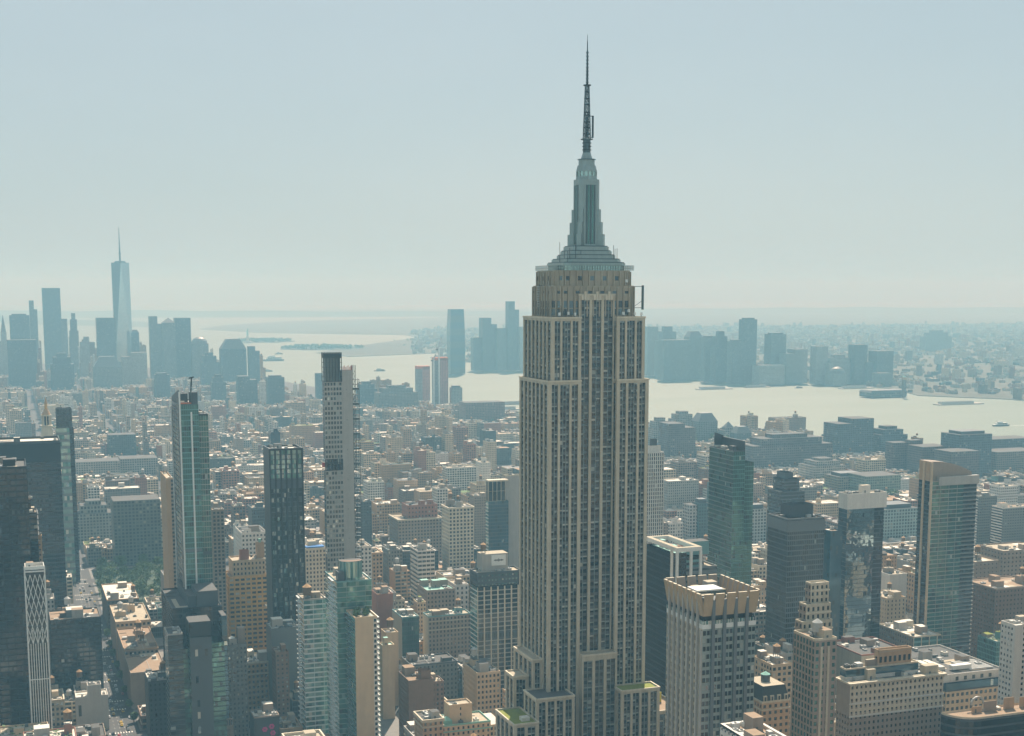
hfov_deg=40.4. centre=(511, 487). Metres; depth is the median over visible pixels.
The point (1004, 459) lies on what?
distant tower
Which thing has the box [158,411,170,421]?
loft building
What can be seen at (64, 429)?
slender glass tower
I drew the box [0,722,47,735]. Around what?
loft building
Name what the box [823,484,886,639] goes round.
mirror glass tower
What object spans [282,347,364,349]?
ellis island ground
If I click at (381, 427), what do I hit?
loft building
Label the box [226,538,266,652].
golden brick building
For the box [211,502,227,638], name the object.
grid apartment tower
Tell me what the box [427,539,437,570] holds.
loft building
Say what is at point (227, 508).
loft building
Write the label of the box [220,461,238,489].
tall block
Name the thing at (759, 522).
distant tower
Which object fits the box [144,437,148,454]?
loft building
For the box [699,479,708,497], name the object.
tall block
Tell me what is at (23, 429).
tall block
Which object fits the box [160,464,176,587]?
tan tower
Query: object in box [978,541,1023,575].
brown arched tower
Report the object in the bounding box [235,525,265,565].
skylight building
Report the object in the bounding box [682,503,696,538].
distant tower
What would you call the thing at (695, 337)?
distant tower
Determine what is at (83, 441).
loft building
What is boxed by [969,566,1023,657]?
brown brick block
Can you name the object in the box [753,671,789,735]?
mansard building
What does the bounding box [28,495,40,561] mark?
terraced tower
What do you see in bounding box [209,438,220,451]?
loft building
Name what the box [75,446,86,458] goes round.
building
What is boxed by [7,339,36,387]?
distant tower
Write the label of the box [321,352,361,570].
unfinished tower
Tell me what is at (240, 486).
loft building
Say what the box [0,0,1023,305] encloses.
sky
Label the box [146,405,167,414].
loft building
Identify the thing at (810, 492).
tall block
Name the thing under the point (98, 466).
distant tower
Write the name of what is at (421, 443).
tall block
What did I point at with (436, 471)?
loft building
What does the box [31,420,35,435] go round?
tall block
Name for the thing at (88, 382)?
loft building
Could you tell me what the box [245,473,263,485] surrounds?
loft building
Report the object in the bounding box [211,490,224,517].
loft building
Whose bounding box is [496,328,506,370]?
distant tower
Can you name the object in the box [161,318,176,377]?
distant tower
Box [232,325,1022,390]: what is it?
shore foliage
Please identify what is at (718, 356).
distant tower
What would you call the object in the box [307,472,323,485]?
loft building
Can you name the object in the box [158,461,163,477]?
loft building
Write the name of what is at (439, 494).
tall block
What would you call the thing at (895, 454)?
distant tower
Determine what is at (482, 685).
beige window building
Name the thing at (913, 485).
tall block
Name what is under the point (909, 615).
loft building
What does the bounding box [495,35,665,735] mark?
limestone skyscraper
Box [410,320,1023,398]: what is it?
shore buildings
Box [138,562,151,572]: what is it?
park tree
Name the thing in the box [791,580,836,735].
masonry setback tower
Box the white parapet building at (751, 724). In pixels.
[720,712,785,735]
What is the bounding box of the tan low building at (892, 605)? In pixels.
[880,582,905,623]
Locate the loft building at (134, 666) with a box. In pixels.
[121,632,162,708]
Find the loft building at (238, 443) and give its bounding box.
[233,432,243,451]
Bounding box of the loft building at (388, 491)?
[384,478,392,499]
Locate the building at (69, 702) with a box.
[64,688,75,723]
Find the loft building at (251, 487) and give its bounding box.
[247,483,263,490]
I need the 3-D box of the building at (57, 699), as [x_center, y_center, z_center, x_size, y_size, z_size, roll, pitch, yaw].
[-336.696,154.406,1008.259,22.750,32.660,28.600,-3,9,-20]
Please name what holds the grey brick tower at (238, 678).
on the ground at (115, 726)
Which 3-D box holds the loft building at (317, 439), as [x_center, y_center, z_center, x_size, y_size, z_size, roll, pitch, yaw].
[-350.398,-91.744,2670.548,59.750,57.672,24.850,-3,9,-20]
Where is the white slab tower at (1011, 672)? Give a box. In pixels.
[997,615,1023,704]
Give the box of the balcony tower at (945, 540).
[913,460,978,654]
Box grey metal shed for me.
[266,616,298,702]
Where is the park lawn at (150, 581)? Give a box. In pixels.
[92,566,161,604]
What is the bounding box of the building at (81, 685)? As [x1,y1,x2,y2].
[73,669,87,696]
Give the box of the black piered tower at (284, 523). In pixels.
[263,443,305,623]
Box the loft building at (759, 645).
[755,635,764,654]
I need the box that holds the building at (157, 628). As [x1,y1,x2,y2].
[151,620,162,637]
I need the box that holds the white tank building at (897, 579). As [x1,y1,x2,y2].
[881,558,906,617]
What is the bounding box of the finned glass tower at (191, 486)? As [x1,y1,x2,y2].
[171,390,212,588]
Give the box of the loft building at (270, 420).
[268,415,272,430]
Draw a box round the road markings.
[75,569,132,733]
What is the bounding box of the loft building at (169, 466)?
[166,458,172,476]
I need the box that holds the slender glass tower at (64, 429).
[55,404,79,582]
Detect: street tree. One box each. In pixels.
[104,628,110,637]
[109,649,115,658]
[113,660,119,669]
[116,670,122,680]
[121,685,126,693]
[125,699,133,708]
[129,711,138,722]
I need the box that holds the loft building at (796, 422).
[768,410,805,431]
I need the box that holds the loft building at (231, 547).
[228,535,233,555]
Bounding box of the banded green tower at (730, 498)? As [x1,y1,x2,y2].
[707,432,753,617]
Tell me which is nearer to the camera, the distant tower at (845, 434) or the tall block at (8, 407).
the distant tower at (845, 434)
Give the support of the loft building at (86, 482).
on the ground at (115, 726)
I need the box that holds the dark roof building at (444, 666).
[402,652,457,699]
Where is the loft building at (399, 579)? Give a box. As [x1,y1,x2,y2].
[389,557,409,603]
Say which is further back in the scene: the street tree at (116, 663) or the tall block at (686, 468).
the tall block at (686, 468)
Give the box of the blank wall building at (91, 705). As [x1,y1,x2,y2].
[75,681,108,729]
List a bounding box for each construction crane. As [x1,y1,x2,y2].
[431,354,435,403]
[436,337,441,403]
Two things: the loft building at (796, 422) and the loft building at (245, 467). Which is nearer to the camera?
the loft building at (245, 467)
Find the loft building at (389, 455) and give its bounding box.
[383,444,394,462]
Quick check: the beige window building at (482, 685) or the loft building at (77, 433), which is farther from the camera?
the loft building at (77, 433)
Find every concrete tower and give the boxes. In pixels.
[415,365,429,400]
[432,357,447,403]
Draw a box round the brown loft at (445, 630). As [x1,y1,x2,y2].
[422,598,470,657]
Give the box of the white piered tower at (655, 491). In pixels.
[642,439,663,553]
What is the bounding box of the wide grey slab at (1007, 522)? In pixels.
[990,502,1023,543]
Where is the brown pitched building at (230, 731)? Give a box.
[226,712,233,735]
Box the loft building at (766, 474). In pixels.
[755,469,771,484]
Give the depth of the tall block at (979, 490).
1817.96 m
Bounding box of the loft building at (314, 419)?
[309,411,321,423]
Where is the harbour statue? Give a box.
[243,329,251,342]
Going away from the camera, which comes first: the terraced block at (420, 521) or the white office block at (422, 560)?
the white office block at (422, 560)
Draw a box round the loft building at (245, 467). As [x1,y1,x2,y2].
[236,457,263,471]
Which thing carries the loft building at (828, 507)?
on the ground at (115, 726)
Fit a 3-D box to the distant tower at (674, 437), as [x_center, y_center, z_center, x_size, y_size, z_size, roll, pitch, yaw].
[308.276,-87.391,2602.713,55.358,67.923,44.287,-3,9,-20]
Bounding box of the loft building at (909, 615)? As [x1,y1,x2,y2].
[905,612,912,619]
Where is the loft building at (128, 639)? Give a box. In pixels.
[117,619,158,670]
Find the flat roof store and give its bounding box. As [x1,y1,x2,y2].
[911,644,998,711]
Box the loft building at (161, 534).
[161,513,162,555]
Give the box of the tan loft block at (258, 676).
[247,648,268,720]
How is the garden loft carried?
on the ground at (115, 726)
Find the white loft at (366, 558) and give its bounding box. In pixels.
[356,539,371,578]
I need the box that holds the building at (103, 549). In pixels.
[85,536,106,559]
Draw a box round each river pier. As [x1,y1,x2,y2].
[503,401,518,404]
[505,406,518,409]
[695,386,732,389]
[744,384,770,387]
[838,385,873,388]
[933,401,983,405]
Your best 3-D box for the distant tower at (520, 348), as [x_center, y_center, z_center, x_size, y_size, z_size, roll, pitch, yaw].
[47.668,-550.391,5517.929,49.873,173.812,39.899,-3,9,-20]
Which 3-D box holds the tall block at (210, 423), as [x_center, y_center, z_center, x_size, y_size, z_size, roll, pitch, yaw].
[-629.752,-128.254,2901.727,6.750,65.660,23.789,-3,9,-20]
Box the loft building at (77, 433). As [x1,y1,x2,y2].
[53,431,80,437]
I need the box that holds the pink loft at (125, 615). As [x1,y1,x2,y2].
[110,595,150,660]
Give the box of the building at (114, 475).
[110,472,137,477]
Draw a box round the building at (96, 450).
[75,446,100,453]
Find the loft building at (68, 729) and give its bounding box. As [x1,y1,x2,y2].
[23,708,76,735]
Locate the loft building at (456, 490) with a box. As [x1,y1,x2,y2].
[444,480,460,500]
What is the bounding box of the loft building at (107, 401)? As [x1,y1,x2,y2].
[104,397,110,414]
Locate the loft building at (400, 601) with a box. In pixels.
[390,587,404,608]
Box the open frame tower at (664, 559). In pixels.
[645,535,701,730]
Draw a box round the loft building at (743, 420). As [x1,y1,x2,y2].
[740,411,757,428]
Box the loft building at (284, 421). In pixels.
[269,412,291,426]
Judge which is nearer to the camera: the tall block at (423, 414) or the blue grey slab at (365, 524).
the blue grey slab at (365, 524)
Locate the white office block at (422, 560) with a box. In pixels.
[410,543,434,604]
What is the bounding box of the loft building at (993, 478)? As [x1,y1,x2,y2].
[985,470,997,482]
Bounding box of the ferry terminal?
[859,389,907,397]
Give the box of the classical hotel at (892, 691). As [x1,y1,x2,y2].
[835,645,946,735]
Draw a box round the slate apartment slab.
[974,492,996,545]
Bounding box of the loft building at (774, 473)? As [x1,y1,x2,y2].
[767,465,776,483]
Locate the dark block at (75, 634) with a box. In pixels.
[48,596,103,692]
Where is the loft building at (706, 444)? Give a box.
[701,442,710,450]
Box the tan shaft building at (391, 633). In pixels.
[381,617,398,705]
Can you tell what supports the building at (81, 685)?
on the ground at (115, 726)
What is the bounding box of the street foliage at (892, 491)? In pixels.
[0,373,902,718]
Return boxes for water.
[0,302,1023,443]
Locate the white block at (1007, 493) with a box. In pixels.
[989,483,1017,503]
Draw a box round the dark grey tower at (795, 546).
[765,501,824,648]
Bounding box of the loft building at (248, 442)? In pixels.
[243,434,254,447]
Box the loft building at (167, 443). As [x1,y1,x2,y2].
[161,438,170,453]
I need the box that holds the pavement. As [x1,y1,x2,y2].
[31,378,981,735]
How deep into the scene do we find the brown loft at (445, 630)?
1116.67 m
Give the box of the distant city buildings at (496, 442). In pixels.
[0,336,1023,735]
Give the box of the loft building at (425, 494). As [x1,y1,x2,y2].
[414,481,451,501]
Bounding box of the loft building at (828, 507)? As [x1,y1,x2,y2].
[806,491,838,518]
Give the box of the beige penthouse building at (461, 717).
[441,698,491,735]
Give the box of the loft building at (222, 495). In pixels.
[212,484,237,500]
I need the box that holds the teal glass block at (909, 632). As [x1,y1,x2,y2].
[879,619,940,646]
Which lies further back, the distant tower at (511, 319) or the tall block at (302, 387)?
the distant tower at (511, 319)
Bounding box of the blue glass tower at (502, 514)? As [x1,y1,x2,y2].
[486,473,518,567]
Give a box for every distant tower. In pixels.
[0,315,7,374]
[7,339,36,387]
[9,314,29,339]
[29,300,38,357]
[41,288,61,369]
[50,353,74,390]
[61,319,68,356]
[69,313,78,372]
[75,457,119,475]
[77,498,111,544]
[80,337,89,376]
[93,356,122,387]
[95,318,116,358]
[107,432,135,455]
[110,494,161,565]
[118,455,157,474]
[120,352,147,385]
[131,330,139,351]
[148,316,162,377]
[153,373,169,397]
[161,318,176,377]
[173,318,190,377]
[190,337,208,377]
[200,352,218,384]
[210,374,225,400]
[219,339,246,381]
[236,375,257,403]
[247,346,259,382]
[266,375,284,403]
[315,373,322,398]
[356,381,376,405]
[374,385,417,407]
[447,309,464,373]
[449,385,461,403]
[459,400,504,421]
[471,337,481,370]
[479,318,496,370]
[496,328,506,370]
[505,301,518,370]
[518,326,522,370]
[644,326,657,375]
[648,417,668,444]
[654,326,675,376]
[657,339,691,380]
[658,421,695,458]
[668,411,692,425]
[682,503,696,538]
[684,331,701,378]
[691,412,717,441]
[692,498,707,538]
[700,336,712,381]
[710,331,726,382]
[718,422,733,436]
[726,340,744,383]
[730,426,751,439]
[739,318,756,383]
[745,432,832,467]
[752,364,784,384]
[752,503,766,543]
[764,333,785,364]
[778,349,807,383]
[798,456,844,478]
[809,346,827,383]
[823,416,873,452]
[824,470,856,492]
[825,354,850,383]
[826,367,846,385]
[847,471,900,490]
[848,344,867,383]
[865,362,873,383]
[868,350,893,382]
[872,372,890,386]
[873,425,907,451]
[883,501,917,539]
[885,441,907,469]
[905,439,921,444]
[906,443,946,473]
[919,330,951,351]
[934,448,979,474]
[941,429,991,476]
[991,447,1023,471]
[992,435,1023,448]
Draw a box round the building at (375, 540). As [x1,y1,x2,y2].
[372,534,381,545]
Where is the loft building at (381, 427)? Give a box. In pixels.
[373,418,394,431]
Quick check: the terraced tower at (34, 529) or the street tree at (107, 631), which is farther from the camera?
the street tree at (107, 631)
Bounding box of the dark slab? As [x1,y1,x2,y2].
[0,436,67,609]
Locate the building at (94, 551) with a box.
[87,537,101,564]
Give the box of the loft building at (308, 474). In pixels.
[304,462,313,479]
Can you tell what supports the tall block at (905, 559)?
on the ground at (115, 726)
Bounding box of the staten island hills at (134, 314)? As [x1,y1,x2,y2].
[0,310,666,326]
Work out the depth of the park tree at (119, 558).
1552.83 m
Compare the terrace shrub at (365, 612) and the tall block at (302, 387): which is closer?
the terrace shrub at (365, 612)
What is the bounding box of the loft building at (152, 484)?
[147,476,158,494]
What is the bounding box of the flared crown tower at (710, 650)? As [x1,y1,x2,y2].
[664,574,759,735]
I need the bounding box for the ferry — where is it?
[992,421,1009,425]
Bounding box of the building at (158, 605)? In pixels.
[155,602,161,619]
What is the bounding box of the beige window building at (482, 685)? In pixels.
[463,647,500,715]
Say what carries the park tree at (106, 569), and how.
on the ground at (115, 726)
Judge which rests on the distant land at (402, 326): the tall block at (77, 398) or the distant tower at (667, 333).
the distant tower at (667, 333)
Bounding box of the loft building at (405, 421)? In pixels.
[397,415,410,430]
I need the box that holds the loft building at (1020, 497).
[1018,489,1023,503]
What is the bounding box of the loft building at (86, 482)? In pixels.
[82,474,92,502]
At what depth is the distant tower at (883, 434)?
2660.04 m
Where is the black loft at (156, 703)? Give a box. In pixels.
[144,661,167,735]
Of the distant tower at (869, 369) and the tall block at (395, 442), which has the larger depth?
the distant tower at (869, 369)
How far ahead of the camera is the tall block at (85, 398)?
3568.25 m
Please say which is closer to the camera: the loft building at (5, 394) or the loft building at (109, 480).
the loft building at (109, 480)
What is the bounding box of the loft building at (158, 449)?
[156,442,161,457]
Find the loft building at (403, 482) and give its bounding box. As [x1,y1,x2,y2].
[393,472,417,501]
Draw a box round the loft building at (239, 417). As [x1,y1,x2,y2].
[234,408,243,422]
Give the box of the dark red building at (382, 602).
[372,585,392,649]
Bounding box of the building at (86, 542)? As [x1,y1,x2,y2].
[83,538,90,552]
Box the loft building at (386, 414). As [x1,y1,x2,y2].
[382,409,390,419]
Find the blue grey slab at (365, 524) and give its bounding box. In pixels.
[356,495,371,544]
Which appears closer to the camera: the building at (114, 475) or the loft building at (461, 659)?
the loft building at (461, 659)
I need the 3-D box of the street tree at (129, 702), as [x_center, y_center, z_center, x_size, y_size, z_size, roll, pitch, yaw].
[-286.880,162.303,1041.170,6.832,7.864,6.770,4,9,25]
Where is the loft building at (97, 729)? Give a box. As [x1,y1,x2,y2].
[72,723,105,735]
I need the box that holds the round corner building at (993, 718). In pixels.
[940,696,1023,735]
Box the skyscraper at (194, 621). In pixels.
[161,579,229,735]
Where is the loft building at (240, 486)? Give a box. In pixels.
[235,483,248,490]
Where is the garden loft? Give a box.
[417,578,454,611]
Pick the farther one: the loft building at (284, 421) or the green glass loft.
the loft building at (284, 421)
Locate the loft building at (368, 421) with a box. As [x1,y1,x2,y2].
[354,418,372,431]
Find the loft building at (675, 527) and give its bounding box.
[663,518,682,544]
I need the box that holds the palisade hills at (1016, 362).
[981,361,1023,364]
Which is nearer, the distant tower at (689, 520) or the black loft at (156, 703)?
the black loft at (156, 703)
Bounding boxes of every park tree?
[93,571,104,579]
[94,557,107,565]
[95,564,105,571]
[95,578,107,588]
[102,564,115,575]
[102,575,113,583]
[103,561,117,569]
[108,569,119,582]
[112,556,126,565]
[118,565,127,573]
[119,555,129,564]
[119,573,128,580]
[126,575,137,582]
[130,570,141,580]
[132,581,143,592]
[133,567,143,578]
[136,579,148,588]
[137,554,148,561]
[137,587,146,595]
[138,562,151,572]
[140,569,152,581]
[144,584,157,595]
[146,562,156,570]
[152,556,158,565]
[153,566,162,577]
[153,584,160,594]
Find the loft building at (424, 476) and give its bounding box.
[414,468,431,487]
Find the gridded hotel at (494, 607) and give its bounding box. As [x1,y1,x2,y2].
[470,542,518,706]
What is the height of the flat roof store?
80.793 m
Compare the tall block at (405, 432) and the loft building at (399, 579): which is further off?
the tall block at (405, 432)
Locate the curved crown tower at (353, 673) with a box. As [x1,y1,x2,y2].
[325,558,380,735]
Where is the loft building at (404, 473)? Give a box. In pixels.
[398,465,417,479]
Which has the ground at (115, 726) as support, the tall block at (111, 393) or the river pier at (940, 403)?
the tall block at (111, 393)
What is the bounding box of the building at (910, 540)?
[894,536,916,544]
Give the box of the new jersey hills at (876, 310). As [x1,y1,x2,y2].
[635,307,1023,312]
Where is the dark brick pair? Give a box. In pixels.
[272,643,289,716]
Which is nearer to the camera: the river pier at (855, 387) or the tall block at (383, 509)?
the tall block at (383, 509)
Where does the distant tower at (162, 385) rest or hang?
on the ground at (115, 726)
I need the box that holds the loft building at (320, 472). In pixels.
[310,467,324,479]
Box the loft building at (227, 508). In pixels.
[224,493,236,517]
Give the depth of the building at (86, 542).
1678.67 m
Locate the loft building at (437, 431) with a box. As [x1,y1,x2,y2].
[426,427,441,436]
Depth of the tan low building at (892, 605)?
1189.73 m
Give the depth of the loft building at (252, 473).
2080.65 m
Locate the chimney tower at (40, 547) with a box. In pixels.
[38,532,42,561]
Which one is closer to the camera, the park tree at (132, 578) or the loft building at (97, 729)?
the loft building at (97, 729)
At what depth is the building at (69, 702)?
1006.13 m
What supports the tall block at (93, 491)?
on the ground at (115, 726)
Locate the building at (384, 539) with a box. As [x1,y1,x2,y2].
[376,535,388,544]
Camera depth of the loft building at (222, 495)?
1827.38 m
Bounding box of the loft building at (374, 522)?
[372,511,376,533]
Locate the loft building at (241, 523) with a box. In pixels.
[233,513,247,555]
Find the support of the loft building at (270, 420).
on the ground at (115, 726)
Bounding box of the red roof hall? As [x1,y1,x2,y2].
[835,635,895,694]
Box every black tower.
[0,456,31,725]
[766,471,804,543]
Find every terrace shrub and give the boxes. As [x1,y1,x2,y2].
[352,610,360,615]
[362,609,369,615]
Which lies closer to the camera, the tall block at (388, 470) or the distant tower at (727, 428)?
the tall block at (388, 470)
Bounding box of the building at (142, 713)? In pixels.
[137,705,145,729]
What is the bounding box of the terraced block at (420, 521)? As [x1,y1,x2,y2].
[388,499,441,563]
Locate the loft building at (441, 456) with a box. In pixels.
[435,445,448,461]
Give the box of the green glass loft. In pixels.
[392,608,418,664]
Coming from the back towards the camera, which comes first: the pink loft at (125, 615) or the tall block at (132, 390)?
the tall block at (132, 390)
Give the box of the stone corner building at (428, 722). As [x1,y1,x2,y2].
[413,709,444,735]
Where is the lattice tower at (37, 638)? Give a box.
[24,561,52,728]
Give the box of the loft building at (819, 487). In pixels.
[798,476,822,493]
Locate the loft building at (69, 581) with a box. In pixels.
[66,570,73,603]
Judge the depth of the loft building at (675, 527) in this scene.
1663.20 m
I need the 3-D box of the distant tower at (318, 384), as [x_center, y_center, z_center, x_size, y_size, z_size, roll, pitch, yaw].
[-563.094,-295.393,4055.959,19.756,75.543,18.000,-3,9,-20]
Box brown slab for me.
[469,492,485,547]
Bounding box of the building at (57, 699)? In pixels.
[50,675,64,726]
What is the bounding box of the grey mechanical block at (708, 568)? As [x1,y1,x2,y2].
[683,538,716,587]
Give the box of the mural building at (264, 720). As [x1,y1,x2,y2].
[249,701,279,735]
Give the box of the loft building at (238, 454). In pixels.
[232,450,247,456]
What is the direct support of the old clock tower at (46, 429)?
on the ground at (115, 726)
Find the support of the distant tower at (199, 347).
on the ground at (115, 726)
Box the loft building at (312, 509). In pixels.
[304,498,320,520]
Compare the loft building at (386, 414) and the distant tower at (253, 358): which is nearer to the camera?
the loft building at (386, 414)
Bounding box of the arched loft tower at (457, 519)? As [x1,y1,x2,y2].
[441,492,474,569]
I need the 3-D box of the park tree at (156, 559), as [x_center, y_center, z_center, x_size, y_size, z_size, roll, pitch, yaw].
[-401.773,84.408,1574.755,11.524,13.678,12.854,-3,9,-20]
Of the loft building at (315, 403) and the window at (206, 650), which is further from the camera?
the loft building at (315, 403)
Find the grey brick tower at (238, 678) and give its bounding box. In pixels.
[227,626,248,735]
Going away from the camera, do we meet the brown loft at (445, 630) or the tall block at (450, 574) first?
the brown loft at (445, 630)
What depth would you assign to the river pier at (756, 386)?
4579.07 m
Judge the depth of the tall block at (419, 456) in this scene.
2217.65 m
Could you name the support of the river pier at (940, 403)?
on the water
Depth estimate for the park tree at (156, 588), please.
1417.23 m
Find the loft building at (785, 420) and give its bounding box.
[780,417,788,431]
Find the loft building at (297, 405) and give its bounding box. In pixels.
[284,397,305,413]
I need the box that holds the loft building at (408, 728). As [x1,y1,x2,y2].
[403,721,413,735]
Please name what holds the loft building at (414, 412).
on the ground at (115, 726)
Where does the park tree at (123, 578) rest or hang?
on the ground at (115, 726)
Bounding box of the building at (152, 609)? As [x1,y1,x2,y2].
[146,602,157,620]
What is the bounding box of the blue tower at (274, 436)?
[268,428,279,444]
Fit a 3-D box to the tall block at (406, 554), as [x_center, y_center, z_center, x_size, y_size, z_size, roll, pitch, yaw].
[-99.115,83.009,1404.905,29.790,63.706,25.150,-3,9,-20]
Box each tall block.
[5,399,12,431]
[10,405,21,433]
[15,416,32,436]
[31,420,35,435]
[43,400,63,417]
[46,580,54,675]
[60,391,73,409]
[63,390,82,405]
[76,475,82,502]
[78,403,82,428]
[82,386,88,406]
[87,483,99,498]
[89,342,95,361]
[103,482,140,508]
[106,386,115,397]
[122,396,126,416]
[126,398,130,417]
[129,385,146,393]
[134,468,146,494]
[142,418,146,454]
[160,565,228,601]
[207,410,212,430]
[209,454,234,468]
[211,401,225,418]
[213,467,230,488]
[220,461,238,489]
[230,496,245,525]
[247,502,264,529]
[259,353,263,379]
[259,377,265,405]
[281,729,324,735]
[289,419,314,444]
[289,435,304,455]
[299,379,305,396]
[304,479,309,502]
[304,514,315,528]
[305,528,322,538]
[305,531,324,545]
[319,508,356,534]
[353,434,373,451]
[362,422,368,439]
[363,472,383,500]
[370,453,388,478]
[372,498,399,533]
[375,575,395,608]
[379,456,412,485]
[383,542,402,586]
[386,430,402,462]
[399,449,411,462]
[400,423,411,448]
[400,538,416,588]
[413,439,423,448]
[413,441,425,470]
[416,421,425,435]
[420,408,426,423]
[421,434,441,451]
[425,444,434,471]
[432,479,447,516]
[435,409,448,432]
[436,561,475,611]
[442,426,452,451]
[442,464,475,489]
[445,414,452,432]
[449,445,461,464]
[452,420,467,451]
[461,487,477,503]
[463,435,475,462]
[465,417,480,438]
[470,475,485,492]
[476,453,490,481]
[663,476,698,508]
[670,459,695,478]
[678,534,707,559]
[696,453,708,478]
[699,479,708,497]
[751,557,766,579]
[751,568,758,580]
[751,578,765,604]
[752,544,765,557]
[752,600,765,640]
[754,643,792,735]
[760,544,766,561]
[764,638,792,671]
[766,419,782,432]
[799,481,816,501]
[882,542,915,555]
[896,554,915,569]
[898,561,915,613]
[909,469,918,499]
[976,487,989,494]
[977,622,1000,665]
[997,473,1023,490]
[998,474,1023,481]
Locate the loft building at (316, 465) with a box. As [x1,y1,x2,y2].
[303,457,321,468]
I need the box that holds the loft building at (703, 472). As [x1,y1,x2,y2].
[698,460,708,480]
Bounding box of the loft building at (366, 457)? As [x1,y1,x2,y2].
[360,450,377,467]
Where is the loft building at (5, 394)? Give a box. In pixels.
[0,387,16,401]
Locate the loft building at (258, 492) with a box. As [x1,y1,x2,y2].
[236,482,263,503]
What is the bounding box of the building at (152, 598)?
[144,589,160,607]
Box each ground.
[23,364,633,735]
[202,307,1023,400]
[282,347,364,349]
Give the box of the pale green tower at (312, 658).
[296,584,327,733]
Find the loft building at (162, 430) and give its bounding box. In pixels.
[154,418,171,436]
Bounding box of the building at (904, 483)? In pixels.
[900,477,908,490]
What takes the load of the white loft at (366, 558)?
on the ground at (115, 726)
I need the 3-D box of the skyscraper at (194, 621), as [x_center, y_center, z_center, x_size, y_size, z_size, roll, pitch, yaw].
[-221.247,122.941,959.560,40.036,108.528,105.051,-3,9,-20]
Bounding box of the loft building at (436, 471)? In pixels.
[431,461,441,480]
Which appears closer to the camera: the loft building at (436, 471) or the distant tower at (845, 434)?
the loft building at (436, 471)
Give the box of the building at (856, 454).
[837,448,862,456]
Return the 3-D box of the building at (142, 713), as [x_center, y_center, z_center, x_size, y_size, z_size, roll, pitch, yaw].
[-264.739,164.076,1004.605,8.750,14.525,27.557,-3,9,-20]
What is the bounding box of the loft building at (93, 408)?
[89,402,96,415]
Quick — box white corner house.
[448,574,468,610]
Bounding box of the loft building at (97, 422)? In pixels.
[91,419,102,430]
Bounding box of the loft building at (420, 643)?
[419,633,422,654]
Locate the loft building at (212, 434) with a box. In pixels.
[209,429,216,438]
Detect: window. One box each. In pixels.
[78,705,81,715]
[195,649,207,732]
[574,185,577,243]
[586,185,595,243]
[955,673,991,680]
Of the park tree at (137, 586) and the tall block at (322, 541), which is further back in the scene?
the park tree at (137, 586)
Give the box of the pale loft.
[305,538,325,595]
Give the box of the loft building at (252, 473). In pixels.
[242,470,263,485]
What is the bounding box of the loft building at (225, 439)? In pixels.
[220,430,236,445]
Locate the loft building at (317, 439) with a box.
[313,431,322,448]
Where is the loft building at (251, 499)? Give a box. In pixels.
[234,489,259,515]
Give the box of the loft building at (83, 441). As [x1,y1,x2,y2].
[74,437,87,447]
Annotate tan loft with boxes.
[372,547,382,588]
[413,596,425,632]
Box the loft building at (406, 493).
[398,485,430,503]
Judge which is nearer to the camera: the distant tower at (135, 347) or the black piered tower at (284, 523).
the black piered tower at (284, 523)
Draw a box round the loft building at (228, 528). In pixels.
[224,522,232,538]
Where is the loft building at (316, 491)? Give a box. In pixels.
[310,481,323,499]
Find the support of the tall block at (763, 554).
on the ground at (115, 726)
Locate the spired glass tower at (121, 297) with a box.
[111,227,131,364]
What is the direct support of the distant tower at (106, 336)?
on the ground at (115, 726)
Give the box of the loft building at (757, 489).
[753,478,762,502]
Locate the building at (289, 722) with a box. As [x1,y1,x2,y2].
[279,712,302,735]
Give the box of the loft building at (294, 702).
[290,680,299,721]
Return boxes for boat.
[263,355,283,360]
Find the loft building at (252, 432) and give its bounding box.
[235,426,260,436]
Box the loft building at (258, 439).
[248,433,267,444]
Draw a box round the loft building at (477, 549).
[474,545,481,567]
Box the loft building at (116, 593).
[101,581,138,630]
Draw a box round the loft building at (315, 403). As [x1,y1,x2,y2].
[309,398,320,408]
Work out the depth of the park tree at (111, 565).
1526.09 m
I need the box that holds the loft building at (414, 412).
[410,405,418,418]
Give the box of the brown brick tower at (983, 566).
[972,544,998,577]
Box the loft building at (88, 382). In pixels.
[85,377,90,389]
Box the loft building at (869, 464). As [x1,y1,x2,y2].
[855,455,885,471]
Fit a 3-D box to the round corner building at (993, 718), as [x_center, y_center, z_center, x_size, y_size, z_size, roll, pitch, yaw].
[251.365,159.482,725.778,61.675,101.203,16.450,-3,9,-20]
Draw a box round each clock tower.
[41,397,61,473]
[901,376,906,397]
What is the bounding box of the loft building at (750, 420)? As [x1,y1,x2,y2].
[747,413,754,429]
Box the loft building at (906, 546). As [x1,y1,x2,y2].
[882,536,915,551]
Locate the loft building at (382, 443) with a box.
[379,430,390,453]
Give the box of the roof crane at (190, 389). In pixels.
[189,376,193,402]
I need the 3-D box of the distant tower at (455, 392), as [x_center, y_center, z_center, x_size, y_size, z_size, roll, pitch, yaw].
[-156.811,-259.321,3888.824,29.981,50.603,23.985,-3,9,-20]
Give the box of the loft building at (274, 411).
[269,403,284,415]
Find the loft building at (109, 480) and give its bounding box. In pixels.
[104,471,128,485]
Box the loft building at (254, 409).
[243,405,264,417]
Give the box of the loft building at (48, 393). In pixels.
[40,391,57,401]
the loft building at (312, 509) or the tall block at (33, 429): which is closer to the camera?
the loft building at (312, 509)
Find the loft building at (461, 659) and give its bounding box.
[455,654,469,696]
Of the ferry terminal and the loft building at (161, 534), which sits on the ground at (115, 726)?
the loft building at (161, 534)
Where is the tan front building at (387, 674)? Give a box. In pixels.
[379,636,394,719]

